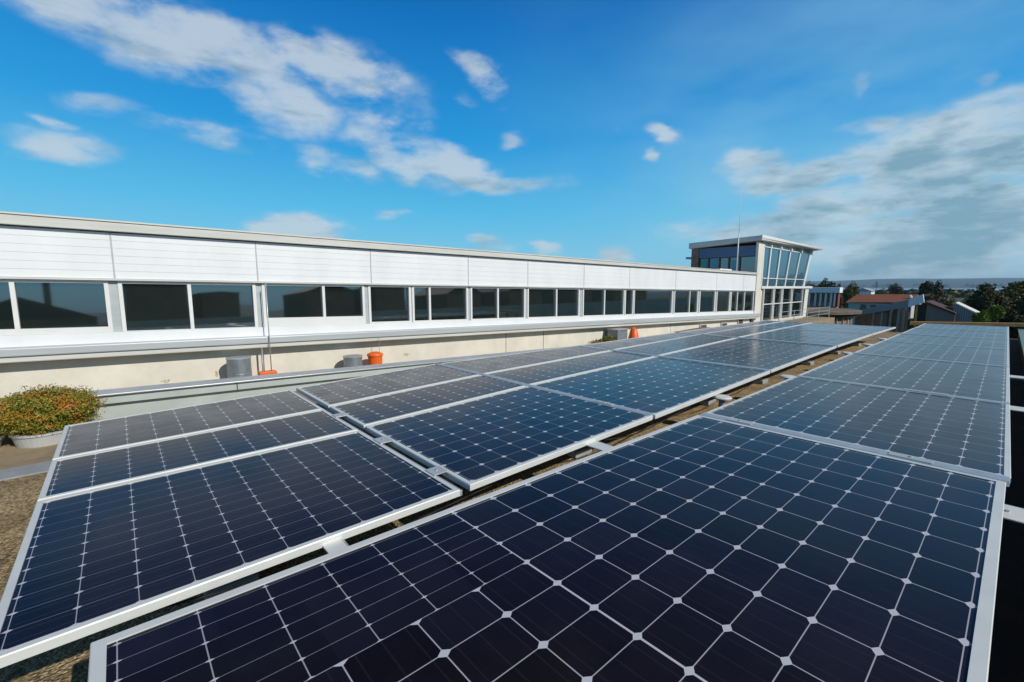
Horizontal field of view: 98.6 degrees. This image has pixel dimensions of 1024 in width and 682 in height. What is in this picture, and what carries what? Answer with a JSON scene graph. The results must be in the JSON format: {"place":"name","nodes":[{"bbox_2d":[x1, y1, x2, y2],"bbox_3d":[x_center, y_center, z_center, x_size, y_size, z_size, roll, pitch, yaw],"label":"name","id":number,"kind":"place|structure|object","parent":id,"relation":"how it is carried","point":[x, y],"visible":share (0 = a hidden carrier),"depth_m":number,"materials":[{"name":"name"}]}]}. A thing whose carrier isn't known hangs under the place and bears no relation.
{"place":"outdoors","nodes":[
{"label":"outdoors","id":0,"kind":"place"},
{"bbox_2d":[203,572,259,599],"bbox_3d":[-1.389,1.036,2.147,0.220,0.319,0.220,-6,9,-41],"label":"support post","id":1,"kind":"object","parent":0,"point":[246,579],"visible":0.2,"depth_m":2.08,"materials":[{"name":"metal"}]},
{"bbox_2d":[0,0,1023,280],"label":"sky","id":2,"kind":"structure","parent":0,"point":[884,137],"materials":[{"name":"blue"}]},
{"bbox_2d":[686,234,822,321],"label":"glass tower","id":3,"kind":"structure","parent":0,"point":[779,266],"depth_m":31.04,"materials":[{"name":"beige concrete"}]},
{"bbox_2d":[806,307,861,324],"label":"round hall","id":4,"kind":"structure","parent":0,"point":[843,315],"depth_m":40.42,"materials":[{"name":"brown"}]},
{"bbox_2d":[856,288,874,293],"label":"white house","id":5,"kind":"structure","parent":0,"point":[866,291],"depth_m":224.93,"materials":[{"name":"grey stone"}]},
{"bbox_2d":[847,294,918,324],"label":"red roofed house","id":6,"kind":"structure","parent":0,"point":[860,301],"depth_m":86.44,"materials":[{"name":"tile"}]},
{"bbox_2d":[854,294,956,331],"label":"grey wing","id":7,"kind":"structure","parent":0,"point":[896,314],"depth_m":45.48,"materials":[{"name":"grey painted wall"},{"name":"grey metal roof"},{"name":"glass"}]},
{"bbox_2d":[912,304,926,327],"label":"doorway","id":8,"kind":"structure","parent":7,"relation":"in","point":[921,314],"depth_m":44.58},
{"bbox_2d":[953,302,979,321],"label":"corrugated shed","id":9,"kind":"structure","parent":7,"relation":"attached to","point":[964,312],"depth_m":43.41,"materials":[{"name":"metal"}]},
{"bbox_2d":[805,278,1023,303],"bbox_3d":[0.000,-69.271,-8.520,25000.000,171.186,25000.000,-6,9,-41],"label":"ground","id":10,"kind":"structure","parent":0,"point":[909,283],"depth_m":6403.55,"materials":[{"name":"plant"}]},
{"bbox_2d":[0,331,1023,681],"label":"roof deck","id":11,"kind":"structure","parent":10,"relation":"on","point":[68,661],"depth_m":2.78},
{"bbox_2d":[0,391,328,469],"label":"path","id":12,"kind":"structure","parent":11,"relation":"on","point":[12,455],"depth_m":3.83,"materials":[{"name":"concrete"}]},
{"bbox_2d":[0,383,107,447],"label":"potted shrub","id":13,"kind":"object","parent":12,"relation":"on","point":[36,417],"visible":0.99,"depth_m":4.03,"materials":[{"name":"green plant"}]},
{"bbox_2d":[0,410,334,480],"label":"path","id":14,"kind":"structure","parent":11,"relation":"on","point":[22,471],"depth_m":3.47,"materials":[{"name":"concrete"}]},
{"bbox_2d":[37,409,357,501],"bbox_3d":[-1.956,0.693,2.941,1.600,0.034,0.721,-6,9,-41],"label":"solar panel","id":15,"kind":"object","parent":11,"relation":"on","point":[81,473],"visible":0.97,"depth_m":2.77,"materials":[{"name":"blue glass"}]},
{"bbox_2d":[0,345,579,432],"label":"roof upstand","id":16,"kind":"object","parent":11,"relation":"attached to","point":[121,402],"visible":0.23,"depth_m":5.56,"materials":[{"name":"paint"}]},
{"bbox_2d":[441,476,455,483],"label":"mounting rail","id":17,"kind":"object","parent":11,"relation":"on","point":[447,479],"depth_m":2.52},
{"bbox_2d":[329,375,524,429],"bbox_3d":[-0.735,0.532,4.255,0.768,0.034,1.921,7,10,43],"label":"solar panel","id":18,"kind":"object","parent":17,"relation":"on","point":[362,413],"visible":0.98,"depth_m":4.07,"materials":[{"name":"dark blue silicon solar cells"},{"name":"glass"},{"name":"white aluminium"}]},
{"bbox_2d":[365,386,652,490],"bbox_3d":[-0.025,0.629,3.466,1.845,0.034,1.478,-6,9,-41],"label":"solar panel","id":19,"kind":"object","parent":17,"relation":"on","point":[471,445],"visible":1,"depth_m":3.19,"materials":[{"name":"dark blue silicon solar cells"},{"name":"glass"},{"name":"white aluminium"}]},
{"bbox_2d":[436,363,653,415],"bbox_3d":[0.064,0.463,4.763,0.068,0.030,3.220,-6,9,-41],"label":"cover rail","id":20,"kind":"object","parent":19,"relation":"on","point":[587,399],"visible":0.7,"depth_m":4.39,"materials":[{"name":"metal"}]},
{"bbox_2d":[533,356,769,418],"bbox_3d":[1.664,0.430,5.076,2.775,0.034,1.598,-6,9,-41],"label":"solar panel","id":21,"kind":"object","parent":17,"relation":"on","point":[658,387],"visible":0.97,"depth_m":4.78,"materials":[{"name":"dark blue silicon solar cells"},{"name":"glass"},{"name":"white aluminium"}]},
{"bbox_2d":[599,403,695,440],"bbox_3d":[1.198,0.706,3.801,1.702,0.100,0.049,-6,9,-41],"label":"cable","id":22,"kind":"object","parent":21,"relation":"hanging from","point":[647,428],"visible":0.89,"depth_m":3.73,"materials":[{"name":"black rubber"}]},
{"bbox_2d":[585,346,770,370],"bbox_3d":[2.190,0.234,6.594,0.080,0.030,3.040,-6,9,-41],"label":"cover rail","id":23,"kind":"object","parent":21,"relation":"on","point":[686,359],"visible":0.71,"depth_m":6.24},
{"bbox_2d":[661,338,836,372],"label":"solar panel","id":24,"kind":"object","parent":17,"relation":"on","point":[773,356],"visible":0.92,"depth_m":6.98,"materials":[{"name":"dark blue silicon solar cells"},{"name":"glass"},{"name":"white aluminium"}]},
{"bbox_2d":[678,332,836,345],"bbox_3d":[4.723,-0.047,8.860,0.100,0.030,2.970,-6,9,-41],"label":"cover rail","id":25,"kind":"object","parent":24,"relation":"on","point":[773,340],"visible":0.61,"depth_m":8.43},
{"bbox_2d":[743,329,871,347],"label":"solar panel","id":26,"kind":"object","parent":17,"relation":"on","point":[839,339],"visible":0.94,"depth_m":9.24,"materials":[{"name":"blue glass"}]},
{"bbox_2d":[782,323,895,334],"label":"solar panel","id":27,"kind":"object","parent":17,"relation":"on","point":[865,329],"visible":0.98,"depth_m":11.02,"materials":[{"name":"blue glass"}]},
{"bbox_2d":[564,446,591,458],"bbox_3d":[0.550,0.825,3.866,0.220,0.319,0.220,-6,9,-41],"label":"support post","id":28,"kind":"object","parent":11,"relation":"on","point":[580,452],"visible":0.35,"depth_m":3.79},
{"bbox_2d":[696,397,715,405],"bbox_3d":[2.414,0.621,5.520,0.220,0.319,0.220,-6,9,-41],"label":"support post","id":29,"kind":"object","parent":11,"relation":"on","point":[708,401],"visible":0.39,"depth_m":5.44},
{"bbox_2d":[712,394,731,406],"bbox_3d":[2.096,0.730,4.409,0.180,0.375,0.180,-6,9,-41],"label":"white disc","id":30,"kind":"object","parent":11,"relation":"on","point":[722,398],"visible":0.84,"depth_m":4.36,"materials":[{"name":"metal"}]},
{"bbox_2d":[749,378,767,383],"bbox_3d":[3.756,0.475,6.710,0.220,0.319,0.220,-6,9,-41],"label":"support post","id":31,"kind":"object","parent":11,"relation":"on","point":[762,380],"visible":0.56,"depth_m":6.64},
{"bbox_2d":[735,320,782,325],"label":"solar panel","id":32,"kind":"object","parent":11,"relation":"on","point":[756,323],"visible":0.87,"depth_m":12.52,"materials":[{"name":"blue glass"}]},
{"bbox_2d":[910,321,1023,326],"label":"edge beam","id":33,"kind":"structure","parent":11,"relation":"on","point":[980,324],"depth_m":12.73,"materials":[{"name":"brown wood"}]},
{"bbox_2d":[988,339,1023,681],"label":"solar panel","id":34,"kind":"object","parent":11,"relation":"on","point":[1006,663],"visible":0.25,"depth_m":2.23,"materials":[{"name":"glass"}]},
{"bbox_2d":[1018,329,1023,370],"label":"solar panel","id":35,"kind":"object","parent":11,"relation":"on","point":[1021,338],"depth_m":9.77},
{"bbox_2d":[785,316,834,323],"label":"terrace","id":36,"kind":"structure","parent":10,"relation":"on","point":[827,320],"depth_m":34.26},
{"bbox_2d":[778,306,829,321],"bbox_3d":[21.566,-1.899,32.154,12.058,0.920,0.058,-6,9,-41],"label":"terrace railing","id":37,"kind":"object","parent":36,"relation":"on","point":[793,318],"visible":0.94,"depth_m":32.05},
{"bbox_2d":[807,287,842,307],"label":"white annex","id":38,"kind":"object","parent":10,"relation":"on","point":[821,296],"visible":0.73,"depth_m":50.01,"materials":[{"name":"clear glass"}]},
{"bbox_2d":[815,278,836,286],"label":"tree","id":39,"kind":"object","parent":10,"relation":"on","point":[824,284],"visible":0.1,"depth_m":99.21,"materials":[{"name":"green plant"}]},
{"bbox_2d":[835,282,843,307],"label":"tree","id":40,"kind":"object","parent":10,"relation":"on","point":[841,302],"visible":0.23,"depth_m":101.88,"materials":[{"name":"green plant"}]},
{"bbox_2d":[842,279,859,308],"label":"tree","id":41,"kind":"object","parent":10,"relation":"on","point":[849,294],"visible":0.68,"depth_m":112.03,"materials":[{"name":"green plant"}]},
{"bbox_2d":[888,283,904,293],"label":"tree","id":42,"kind":"object","parent":10,"relation":"on","point":[898,289],"visible":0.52,"depth_m":196.15,"materials":[{"name":"green plant"}]},
{"bbox_2d":[807,283,1019,286],"bbox_3d":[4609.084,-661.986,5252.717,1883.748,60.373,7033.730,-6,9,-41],"label":"shore woodland","id":43,"kind":"object","parent":10,"relation":"on","point":[945,285],"visible":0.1,"depth_m":5509.49,"materials":[{"name":"green plant"}]},
{"bbox_2d":[842,288,996,301],"bbox_3d":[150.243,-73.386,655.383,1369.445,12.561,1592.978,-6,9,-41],"label":"distant woodland","id":44,"kind":"object","parent":10,"relation":"on","point":[961,295],"depth_m":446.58,"materials":[{"name":"green plant"}]},
{"bbox_2d":[917,280,943,301],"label":"tree","id":45,"kind":"object","parent":10,"relation":"on","point":[926,287],"visible":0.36,"depth_m":107.93,"materials":[{"name":"green plant"}]},
{"bbox_2d":[971,310,991,322],"bbox_3d":[37.990,1.199,36.005,1.224,7.429,1.203,-6,9,-41],"label":"tree","id":46,"kind":"object","parent":10,"relation":"on","point":[982,316],"visible":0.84,"depth_m":35.35,"materials":[{"name":"green plant"}]},
{"bbox_2d":[975,287,994,311],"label":"tree","id":47,"kind":"object","parent":10,"relation":"on","point":[986,303],"visible":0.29,"depth_m":59.60,"materials":[{"name":"green plant"}]},
{"bbox_2d":[966,282,1012,308],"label":"tree","id":48,"kind":"object","parent":10,"relation":"on","point":[1003,300],"visible":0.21,"depth_m":63.62,"materials":[{"name":"green plant"}]},
{"bbox_2d":[987,305,1005,322],"bbox_3d":[32.579,1.577,30.010,1.001,8.144,0.891,-6,9,-41],"label":"tree","id":49,"kind":"object","parent":10,"relation":"on","point":[996,313],"visible":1,"depth_m":29.39,"materials":[{"name":"green plant"}]},
{"bbox_2d":[991,308,1023,338],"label":"tree","id":50,"kind":"object","parent":10,"relation":"on","point":[1012,315],"visible":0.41,"depth_m":40.53,"materials":[{"name":"green plant"}]},
{"bbox_2d":[997,280,1023,312],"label":"tree","id":51,"kind":"object","parent":10,"relation":"on","point":[1014,291],"visible":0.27,"depth_m":67.75,"materials":[{"name":"green plant"}]},
{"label":"lower roof","id":52,"kind":"structure","parent":10,"relation":"on","visible":0},
{"bbox_2d":[225,356,251,377],"bbox_3d":[-5.734,0.852,9.292,0.462,1.041,0.462,-6,9,-41],"label":"vent drum","id":53,"kind":"object","parent":52,"relation":"on","point":[238,366],"visible":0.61,"depth_m":9.08,"materials":[{"name":"metal"}]},
{"bbox_2d":[343,354,362,366],"bbox_3d":[-3.930,0.764,10.906,0.462,0.821,0.462,-6,9,-41],"label":"vent drum","id":54,"kind":"object","parent":52,"relation":"on","point":[351,360],"visible":0.43,"depth_m":10.70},
{"bbox_2d":[367,352,382,364],"bbox_3d":[-3.491,0.705,11.266,0.400,0.851,0.400,-6,9,-41],"label":"orange bucket","id":55,"kind":"object","parent":52,"relation":"on","point":[374,358],"visible":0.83,"depth_m":11.09,"materials":[{"name":"plastic"}]},
{"bbox_2d":[0,211,759,397],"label":"long building","id":56,"kind":"structure","parent":52,"relation":"on","point":[97,304],"depth_m":9.99,"materials":[{"name":"metal"}]},
{"bbox_2d":[0,279,112,335],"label":"window","id":57,"kind":"structure","parent":56,"relation":"in","point":[27,306],"depth_m":7.65,"materials":[{"name":"black glass"}]},
{"bbox_2d":[117,281,257,331],"bbox_3d":[-6.482,-0.713,8.968,2.250,0.998,0.112,-6,9,-41],"label":"window","id":58,"kind":"structure","parent":56,"relation":"in","point":[144,305],"depth_m":8.88,"materials":[{"name":"black glass"}]},
{"bbox_2d":[258,282,276,374],"bbox_3d":[-5.411,0.021,9.657,0.340,2.600,0.220,-6,9,-41],"label":"downpipe","id":59,"kind":"object","parent":56,"relation":"attached to","point":[266,372],"visible":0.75,"depth_m":9.66,"materials":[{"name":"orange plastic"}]},
{"bbox_2d":[261,283,365,326],"bbox_3d":[-4.682,-0.866,10.570,2.340,1.028,0.112,-6,9,-41],"label":"window","id":60,"kind":"structure","parent":56,"relation":"in","point":[288,304],"depth_m":10.50,"materials":[{"name":"black glass"}]},
{"bbox_2d":[368,285,411,323],"bbox_3d":[-3.280,-0.988,11.817,1.220,1.029,0.112,-6,9,-41],"label":"window","id":61,"kind":"structure","parent":56,"relation":"in","point":[386,303],"depth_m":11.82,"materials":[{"name":"black glass"}]},
{"bbox_2d":[412,286,467,321],"bbox_3d":[-2.087,-1.087,12.879,1.900,1.060,0.112,-6,9,-41],"label":"window","id":62,"kind":"structure","parent":56,"relation":"in","point":[429,303],"depth_m":12.86,"materials":[{"name":"black glass"}]},
{"bbox_2d":[470,286,525,319],"bbox_3d":[-0.439,-1.226,14.346,2.320,1.093,0.112,-6,9,-41],"label":"window","id":63,"kind":"structure","parent":56,"relation":"in","point":[486,303],"depth_m":14.28,"materials":[{"name":"black glass"}]},
{"bbox_2d":[527,287,579,317],"bbox_3d":[1.537,-1.392,16.104,2.780,1.132,0.112,-6,9,-41],"label":"window","id":64,"kind":"structure","parent":56,"relation":"in","point":[541,302],"depth_m":16.07,"materials":[{"name":"black glass"}]},
{"bbox_2d":[582,288,624,316],"bbox_3d":[3.767,-1.581,18.088,2.800,1.166,0.112,-6,9,-41],"label":"window","id":65,"kind":"structure","parent":56,"relation":"in","point":[595,302],"depth_m":18.04,"materials":[{"name":"black glass"}]},
{"bbox_2d":[624,289,633,314],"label":"window","id":66,"kind":"structure","parent":56,"relation":"in","point":[629,293],"depth_m":19.32,"materials":[{"name":"black glass"}]},
{"bbox_2d":[633,289,672,314],"bbox_3d":[6.619,-1.821,20.627,3.350,1.220,0.112,-6,9,-41],"label":"window","id":67,"kind":"structure","parent":56,"relation":"in","point":[646,301],"depth_m":20.59,"materials":[{"name":"black glass"}]},
{"bbox_2d":[673,290,697,313],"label":"window","id":68,"kind":"structure","parent":56,"relation":"in","point":[685,301],"depth_m":22.73,"materials":[{"name":"black glass"}]},
{"bbox_2d":[698,290,715,312],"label":"window","id":69,"kind":"structure","parent":56,"relation":"in","point":[706,297],"depth_m":24.35,"materials":[{"name":"black glass"}]},
{"bbox_2d":[716,291,729,311],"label":"window","id":70,"kind":"structure","parent":56,"relation":"in","point":[723,297],"depth_m":25.73,"materials":[{"name":"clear glass"}]},
{"bbox_2d":[730,291,753,311],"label":"window","id":71,"kind":"structure","parent":56,"relation":"in","point":[740,301],"depth_m":27.54,"materials":[{"name":"black glass"}]},
{"bbox_2d":[588,335,614,343],"bbox_3d":[3.525,0.161,17.371,1.969,0.736,0.509,-6,9,-41],"label":"shrub","id":72,"kind":"object","parent":52,"relation":"on","point":[608,338],"visible":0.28,"depth_m":17.42,"materials":[{"name":"green plant"}]},
{"bbox_2d":[606,328,628,339],"bbox_3d":[4.390,-0.128,18.320,0.800,0.780,0.570,-6,9,-41],"label":"vent box","id":73,"kind":"object","parent":52,"relation":"on","point":[619,333],"visible":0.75,"depth_m":18.08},
{"bbox_2d":[628,327,638,338],"bbox_3d":[5.236,-0.199,18.945,0.600,0.770,0.600,-6,9,-41],"label":"traffic cone","id":74,"kind":"object","parent":52,"relation":"on","point":[633,333],"visible":0.41,"depth_m":18.79,"materials":[{"name":"orange plastic"}]},
{"bbox_2d":[843,288,1003,290],"bbox_3d":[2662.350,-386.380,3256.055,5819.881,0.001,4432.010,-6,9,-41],"label":"water","id":75,"kind":"structure","parent":0,"point":[874,289],"depth_m":3798.77,"materials":[{"name":"blue liquid"}]},
{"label":"mounting rail","id":76,"kind":"object","parent":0,"visible":0},
{"bbox_2d":[88,415,1005,681],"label":"solar panel","id":77,"kind":"object","parent":76,"relation":"on","point":[698,548],"visible":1,"depth_m":1.53,"materials":[{"name":"dark blue silicon solar cells"},{"name":"glass"},{"name":"white aluminium"}]},
{"bbox_2d":[586,441,613,450],"bbox_3d":[0.600,0.724,2.940,0.116,0.056,0.300,-6,9,-41],"label":"link bracket","id":78,"kind":"object","parent":77,"relation":"attached to","point":[598,445],"visible":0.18,"depth_m":2.95,"materials":[{"name":"white metal"}]},
{"bbox_2d":[700,413,1009,486],"bbox_3d":[2.113,0.682,2.980,0.100,0.030,1.670,-6,9,-41],"label":"cover rail","id":79,"kind":"object","parent":77,"relation":"attached to","point":[1006,479],"visible":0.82,"depth_m":2.81,"materials":[{"name":"metal"}]},
{"bbox_2d":[726,417,752,424],"bbox_3d":[1.749,0.612,3.379,0.064,0.012,0.180,-6,9,-41],"label":"panel clamp","id":80,"kind":"object","parent":79,"relation":"on","point":[739,421],"visible":1,"depth_m":3.37,"materials":[{"name":"metal"}]},
{"bbox_2d":[888,452,933,463],"bbox_3d":[2.405,0.700,2.656,0.064,0.012,0.200,-6,9,-41],"label":"panel clamp","id":81,"kind":"object","parent":79,"relation":"on","point":[911,457],"visible":1,"depth_m":2.65,"materials":[{"name":"metal"}]},
{"bbox_2d":[1003,504,1023,523],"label":"link bracket","id":82,"kind":"object","parent":77,"relation":"attached to","point":[1013,513],"visible":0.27,"depth_m":2.19,"materials":[{"name":"white metal"}]},
{"bbox_2d":[706,376,1010,482],"bbox_3d":[2.998,0.592,3.765,2.285,0.034,1.680,-6,9,-41],"label":"solar panel","id":83,"kind":"object","parent":76,"relation":"on","point":[967,433],"visible":0.96,"depth_m":3.48,"materials":[{"name":"blue glass"}]},
{"bbox_2d":[1010,405,1023,412],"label":"link bracket","id":84,"kind":"object","parent":83,"relation":"attached to","point":[1016,408],"visible":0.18,"depth_m":4.08,"materials":[{"name":"white metal"}]},
{"bbox_2d":[799,353,1009,403],"bbox_3d":[4.891,0.386,5.435,2.680,0.038,1.666,-6,9,-41],"label":"solar panel","id":85,"kind":"object","parent":76,"relation":"on","point":[987,382],"visible":0.93,"depth_m":5.23,"materials":[{"name":"blue glass"}]},
{"bbox_2d":[797,375,1008,403],"bbox_3d":[3.875,0.492,4.529,0.072,0.030,1.650,-6,9,-41],"label":"cover rail","id":86,"kind":"object","parent":85,"relation":"on","point":[905,390],"visible":0.49,"depth_m":4.48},
{"bbox_2d":[903,388,947,394],"bbox_3d":[4.059,0.495,4.323,0.060,0.012,0.320,-6,9,-41],"label":"panel clamp","id":87,"kind":"object","parent":86,"relation":"on","point":[925,391],"visible":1,"depth_m":4.32,"materials":[{"name":"metal"}]},
{"bbox_2d":[856,341,1008,365],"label":"solar panel","id":88,"kind":"object","parent":76,"relation":"on","point":[991,356],"visible":0.94,"depth_m":7.00,"materials":[{"name":"blue glass"}]},
{"bbox_2d":[852,352,1008,366],"bbox_3d":[5.911,0.270,6.335,0.072,0.030,1.650,-6,9,-41],"label":"cover rail","id":89,"kind":"object","parent":88,"relation":"on","point":[930,359],"visible":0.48,"depth_m":6.26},
{"bbox_2d":[883,334,1008,348],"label":"solar panel","id":90,"kind":"object","parent":76,"relation":"on","point":[968,342],"visible":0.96,"depth_m":8.52,"materials":[{"name":"blue glass"}]},
{"bbox_2d":[903,328,1008,339],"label":"solar panel","id":91,"kind":"object","parent":76,"relation":"on","point":[980,334],"visible":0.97,"depth_m":9.85,"materials":[{"name":"blue glass"}]},
{"bbox_2d":[915,323,1008,332],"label":"solar panel","id":92,"kind":"object","parent":76,"relation":"on","point":[966,327],"visible":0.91,"depth_m":11.24,"materials":[{"name":"blue glass"}]},
{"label":"mounting rail","id":93,"kind":"object","parent":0,"visible":0},
{"bbox_2d":[52,390,321,459],"bbox_3d":[-2.508,0.618,3.554,1.600,0.034,1.006,-6,9,-41],"label":"solar panel","id":94,"kind":"object","parent":93,"relation":"on","point":[99,435],"visible":0.97,"depth_m":3.39,"materials":[{"name":"blue glass"}]},
{"bbox_2d":[296,364,478,408],"bbox_3d":[-1.318,0.452,4.902,0.979,0.034,1.975,6,9,41],"label":"solar panel","id":95,"kind":"object","parent":93,"relation":"on","point":[327,395],"visible":0.98,"depth_m":4.70,"materials":[{"name":"dark blue silicon solar cells"},{"name":"glass"},{"name":"white aluminium"}]},
{"bbox_2d":[441,345,609,373],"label":"solar panel","id":96,"kind":"object","parent":93,"relation":"on","point":[485,365],"visible":0.91,"depth_m":6.32,"materials":[{"name":"dark blue silicon solar cells"},{"name":"glass"},{"name":"white aluminium"}]},
{"bbox_2d":[487,351,654,384],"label":"solar panel","id":97,"kind":"object","parent":93,"relation":"on","point":[542,372],"visible":0.93,"depth_m":5.69,"materials":[{"name":"dark blue silicon solar cells"},{"name":"glass"},{"name":"white aluminium"}]},
{"bbox_2d":[580,332,696,349],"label":"solar panel","id":98,"kind":"object","parent":93,"relation":"on","point":[622,343],"visible":0.88,"depth_m":8.33,"materials":[{"name":"blue glass"}]},
{"bbox_2d":[616,334,733,354],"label":"solar panel","id":99,"kind":"object","parent":93,"relation":"on","point":[673,345],"visible":0.9,"depth_m":7.90,"materials":[{"name":"blue glass"}]},
{"bbox_2d":[682,325,747,333],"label":"solar panel","id":100,"kind":"object","parent":93,"relation":"on","point":[711,329],"visible":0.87,"depth_m":10.68,"materials":[{"name":"blue glass"}]},
{"bbox_2d":[703,326,780,336],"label":"solar panel","id":101,"kind":"object","parent":93,"relation":"on","point":[743,331],"visible":0.92,"depth_m":10.17,"materials":[{"name":"blue glass"}]},
{"bbox_2d":[755,321,807,328],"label":"solar panel","id":102,"kind":"object","parent":93,"relation":"on","point":[784,324],"visible":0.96,"depth_m":12.19,"materials":[{"name":"blue glass"}]},
{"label":"mounting rail","id":103,"kind":"object","parent":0,"visible":0},
{"bbox_2d":[0,431,459,667],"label":"solar panel","id":104,"kind":"object","parent":103,"relation":"on","point":[88,562],"visible":1,"depth_m":1.91,"materials":[{"name":"blue glass"}]},
{"bbox_2d":[322,538,348,553],"bbox_3d":[-0.714,0.864,1.801,0.082,0.056,0.260,-6,9,-41],"label":"link bracket","id":105,"kind":"object","parent":104,"relation":"attached to","point":[336,545],"visible":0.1,"depth_m":1.81,"materials":[{"name":"white metal"}]},
{"bbox_2d":[160,471,520,608],"bbox_3d":[-0.615,0.907,2.166,2.002,0.100,0.049,-6,9,-41],"label":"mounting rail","id":106,"kind":"object","parent":104,"relation":"hanging from","point":[200,597],"visible":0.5,"depth_m":1.77,"materials":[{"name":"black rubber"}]},
{"bbox_2d":[373,436,392,443],"bbox_3d":[-0.871,0.665,2.973,0.090,0.012,0.120,-6,9,-41],"label":"panel clamp","id":107,"kind":"object","parent":104,"relation":"attached to","point":[383,439],"visible":1,"depth_m":2.96,"materials":[{"name":"metal"}]},
{"bbox_2d":[425,466,447,475],"bbox_3d":[-0.425,0.726,2.477,0.090,0.012,0.100,-6,9,-41],"label":"panel clamp","id":108,"kind":"object","parent":104,"relation":"attached to","point":[436,470],"visible":1,"depth_m":2.47,"materials":[{"name":"metal"}]},
{"bbox_2d":[293,391,461,495],"bbox_3d":[-1.234,0.655,3.354,0.020,0.030,2.910,-6,9,-41],"label":"cover rail","id":109,"kind":"object","parent":103,"relation":"on","point":[390,448],"visible":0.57,"depth_m":2.81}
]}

